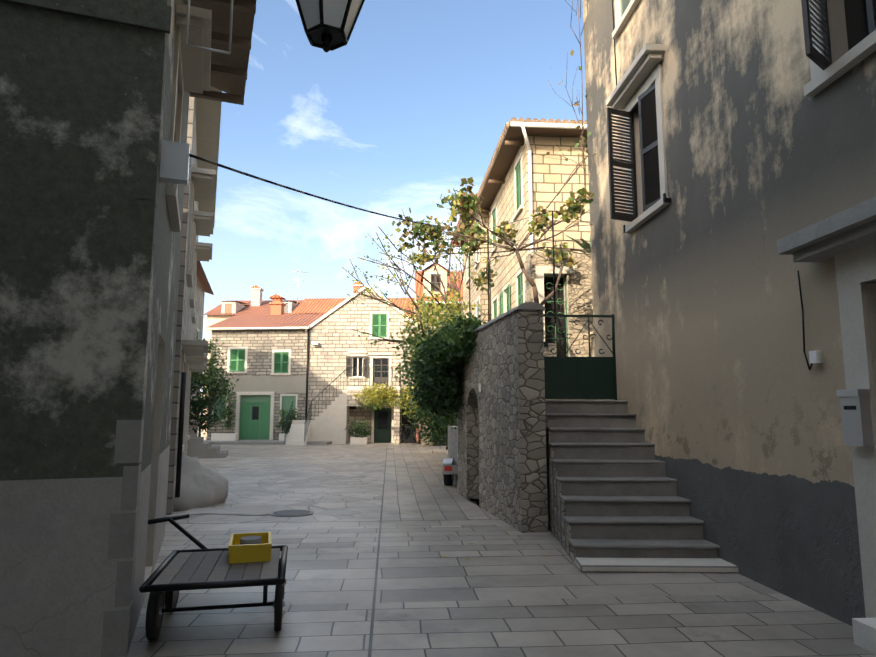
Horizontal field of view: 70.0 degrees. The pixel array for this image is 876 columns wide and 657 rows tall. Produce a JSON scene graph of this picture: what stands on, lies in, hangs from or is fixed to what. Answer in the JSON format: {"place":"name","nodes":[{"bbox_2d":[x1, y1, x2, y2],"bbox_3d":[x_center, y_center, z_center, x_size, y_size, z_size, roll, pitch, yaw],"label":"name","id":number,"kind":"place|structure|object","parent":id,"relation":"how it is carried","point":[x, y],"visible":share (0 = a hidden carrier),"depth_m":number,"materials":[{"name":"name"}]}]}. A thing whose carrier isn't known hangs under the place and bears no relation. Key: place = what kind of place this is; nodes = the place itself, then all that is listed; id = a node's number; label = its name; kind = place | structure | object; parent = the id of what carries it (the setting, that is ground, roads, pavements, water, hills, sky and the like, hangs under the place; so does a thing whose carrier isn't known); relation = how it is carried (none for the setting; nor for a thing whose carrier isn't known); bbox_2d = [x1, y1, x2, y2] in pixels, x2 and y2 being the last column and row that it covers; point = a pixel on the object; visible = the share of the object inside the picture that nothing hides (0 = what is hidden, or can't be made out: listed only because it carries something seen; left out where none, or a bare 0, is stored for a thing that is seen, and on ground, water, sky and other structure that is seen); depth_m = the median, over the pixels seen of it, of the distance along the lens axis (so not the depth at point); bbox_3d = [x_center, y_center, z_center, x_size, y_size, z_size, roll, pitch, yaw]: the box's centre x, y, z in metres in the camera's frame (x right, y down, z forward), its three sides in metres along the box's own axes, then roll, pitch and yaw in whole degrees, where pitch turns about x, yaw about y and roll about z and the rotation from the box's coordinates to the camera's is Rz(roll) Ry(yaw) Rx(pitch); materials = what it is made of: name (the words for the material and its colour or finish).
{"place":"outdoors","nodes":[
{"label":"outdoors","id":0,"kind":"place"},
{"bbox_2d":[0,0,255,656],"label":"building","id":1,"kind":"structure","parent":0,"point":[94,144],"depth_m":4.31,"materials":[{"name":"paint"}]},
{"bbox_2d":[189,153,457,228],"bbox_3d":[-0.707,-1.772,9.264,0.023,1.951,8.844,-2,-8,17],"label":"wire cable","id":2,"kind":"object","parent":1,"relation":"attached to","point":[237,171],"visible":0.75,"depth_m":6.41,"materials":[{"name":"black metal"}]},
{"bbox_2d":[295,0,364,52],"bbox_3d":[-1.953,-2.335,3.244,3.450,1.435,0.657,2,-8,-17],"label":"lantern","id":3,"kind":"object","parent":1,"relation":"attached to","point":[328,25],"visible":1,"depth_m":3.49,"materials":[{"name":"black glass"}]},
{"bbox_2d":[290,297,420,320],"bbox_3d":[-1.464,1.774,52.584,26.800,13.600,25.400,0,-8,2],"label":"roof","id":4,"kind":"structure","parent":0,"point":[317,305],"depth_m":42.70,"materials":[{"name":"tile"}]},
{"bbox_2d":[290,267,308,304],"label":"antenna","id":5,"kind":"object","parent":4,"relation":"on","point":[298,280],"visible":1,"depth_m":41.63,"materials":[{"name":"grey metal"}]},
{"bbox_2d":[198,0,586,391],"label":"sky","id":6,"kind":"structure","parent":0,"point":[419,99],"materials":[{"name":"blue"}]},
{"bbox_2d":[452,193,489,324],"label":"house","id":7,"kind":"structure","parent":0,"point":[479,296],"depth_m":25.16,"materials":[{"name":"stone"}]},
{"bbox_2d":[127,414,875,656],"bbox_3d":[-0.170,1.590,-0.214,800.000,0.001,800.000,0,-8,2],"label":"ground","id":8,"kind":"structure","parent":0,"point":[385,590],"depth_m":5.64,"materials":[{"name":"grey stone"}]},
{"bbox_2d":[166,86,221,514],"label":"building","id":9,"kind":"structure","parent":8,"relation":"on","point":[203,137],"depth_m":11.73,"materials":[{"name":"paint"}]},
{"bbox_2d":[187,261,227,458],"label":"house","id":10,"kind":"structure","parent":8,"relation":"on","point":[199,447],"depth_m":25.26,"materials":[{"name":"paint"}]},
{"bbox_2d":[139,514,287,639],"bbox_3d":[-1.780,1.969,5.097,1.140,0.649,1.930,3,-8,-23],"label":"hand cart","id":11,"kind":"object","parent":8,"relation":"on","point":[174,573],"visible":0.98,"depth_m":4.57,"materials":[{"name":"grey wood"}]},
{"bbox_2d":[228,532,271,563],"bbox_3d":[-1.537,1.791,5.128,0.326,0.135,0.516,2,-8,-15],"label":"yellow crate","id":12,"kind":"object","parent":11,"relation":"on","point":[249,547],"visible":1,"depth_m":4.91,"materials":[{"name":"yellow plastic"}]},
{"bbox_2d":[189,337,238,436],"bbox_3d":[-8.787,2.532,23.701,2.050,4.479,3.281,0,-8,2],"label":"shrub","id":13,"kind":"object","parent":8,"relation":"on","point":[198,407],"visible":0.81,"depth_m":23.54,"materials":[{"name":"green plant"}]},
{"bbox_2d":[172,455,284,514],"bbox_3d":[-3.663,2.604,10.570,2.589,0.880,1.711,-3,-8,22],"label":"tarp heap","id":14,"kind":"object","parent":8,"relation":"on","point":[201,485],"visible":0.5,"depth_m":10.63,"materials":[{"name":"white fabric"}]},
{"bbox_2d":[201,300,317,436],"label":"house","id":15,"kind":"structure","parent":8,"relation":"on","point":[224,310],"depth_m":42.13,"materials":[{"name":"tile"}]},
{"bbox_2d":[204,314,331,444],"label":"house","id":16,"kind":"structure","parent":8,"relation":"on","point":[266,359],"depth_m":33.42,"materials":[{"name":"stone"}]},
{"bbox_2d":[270,510,313,516],"bbox_3d":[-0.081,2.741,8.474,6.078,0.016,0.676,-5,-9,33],"label":"manhole cover","id":17,"kind":"object","parent":8,"relation":"on","point":[290,513],"visible":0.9,"depth_m":9.87,"materials":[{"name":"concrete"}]},
{"bbox_2d":[200,347,416,444],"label":"plants","id":18,"kind":"object","parent":8,"relation":"on","point":[373,396],"visible":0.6,"depth_m":31.81,"materials":[{"name":"green plant"}]},
{"bbox_2d":[284,367,400,444],"bbox_3d":[-4.683,3.891,31.662,5.467,3.870,2.672,0,-8,-1],"label":"stair","id":19,"kind":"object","parent":8,"relation":"on","point":[330,422],"visible":0.88,"depth_m":31.77,"materials":[{"name":"stone"}]},
{"bbox_2d":[304,284,420,442],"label":"stone house","id":20,"kind":"structure","parent":8,"relation":"on","point":[335,348],"depth_m":33.34,"materials":[{"name":"stone"}]},
{"bbox_2d":[393,423,419,442],"bbox_3d":[-1.472,5.412,32.243,1.702,1.016,0.494,6,-9,-37],"label":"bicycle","id":21,"kind":"object","parent":8,"relation":"on","point":[407,435],"visible":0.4,"depth_m":32.24,"materials":[{"name":"black metal"}]},
{"bbox_2d":[342,190,491,451],"bbox_3d":[-0.140,-0.073,19.299,5.387,8.487,9.546,0,-8,2],"label":"street tree","id":22,"kind":"object","parent":8,"relation":"on","point":[448,307],"visible":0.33,"depth_m":17.88,"materials":[{"name":"green plant"}]},
{"bbox_2d":[414,262,462,445],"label":"house","id":23,"kind":"structure","parent":8,"relation":"on","point":[429,273],"depth_m":31.29,"materials":[{"name":"stone"}]},
{"bbox_2d":[442,458,457,485],"bbox_3d":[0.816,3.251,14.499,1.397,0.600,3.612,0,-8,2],"label":"scooter","id":24,"kind":"object","parent":8,"relation":"on","point":[449,468],"visible":0.42,"depth_m":13.55,"materials":[{"name":"white plastic"}]},
{"bbox_2d":[334,451,569,559],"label":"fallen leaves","id":25,"kind":"object","parent":8,"relation":"on","point":[440,510],"visible":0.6,"depth_m":8.81,"materials":[{"name":"brown plant"}]},
{"bbox_2d":[448,412,457,489],"bbox_3d":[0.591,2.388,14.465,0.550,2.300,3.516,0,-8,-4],"label":"utility box","id":26,"kind":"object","parent":8,"relation":"on","point":[452,442],"depth_m":14.29,"materials":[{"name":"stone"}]},
{"bbox_2d":[457,302,557,532],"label":"terrace wall","id":27,"kind":"structure","parent":8,"relation":"on","point":[502,470],"depth_m":9.18,"materials":[{"name":"grey stone"}]},
{"bbox_2d":[406,312,485,442],"bbox_3d":[0.340,0.972,12.761,2.014,2.645,3.704,0,-8,2],"label":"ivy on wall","id":28,"kind":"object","parent":27,"relation":"attached to","point":[448,349],"visible":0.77,"depth_m":12.12,"materials":[{"name":"green plant"}]},
{"bbox_2d":[392,0,596,322],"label":"grape vine","id":29,"kind":"object","parent":27,"relation":"on","point":[461,201],"visible":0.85,"depth_m":11.60,"materials":[{"name":"green plant"}]},
{"bbox_2d":[543,314,616,399],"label":"gate","id":30,"kind":"structure","parent":27,"relation":"attached to","point":[589,377],"depth_m":9.69,"materials":[{"name":"green"}]},
{"bbox_2d":[472,117,589,319],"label":"house","id":31,"kind":"structure","parent":8,"relation":"on","point":[524,178],"depth_m":17.31,"materials":[{"name":"stone"}]},
{"bbox_2d":[526,252,595,399],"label":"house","id":32,"kind":"structure","parent":8,"relation":"on","point":[573,294],"depth_m":13.77,"materials":[{"name":"stone"}]},
{"bbox_2d":[545,400,738,572],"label":"stairs","id":33,"kind":"structure","parent":8,"relation":"on","point":[615,503],"depth_m":7.55,"materials":[{"name":"stone"}]},
{"bbox_2d":[583,0,875,654],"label":"building","id":34,"kind":"structure","parent":8,"relation":"on","point":[732,169],"depth_m":6.09,"materials":[{"name":"paint"}]},
{"bbox_2d":[564,234,590,252],"bbox_3d":[3.442,-2.045,14.154,1.310,0.784,1.222,0,-8,2],"label":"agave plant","id":35,"kind":"object","parent":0,"point":[585,245],"visible":0.25,"depth_m":13.92,"materials":[{"name":"green plant"}]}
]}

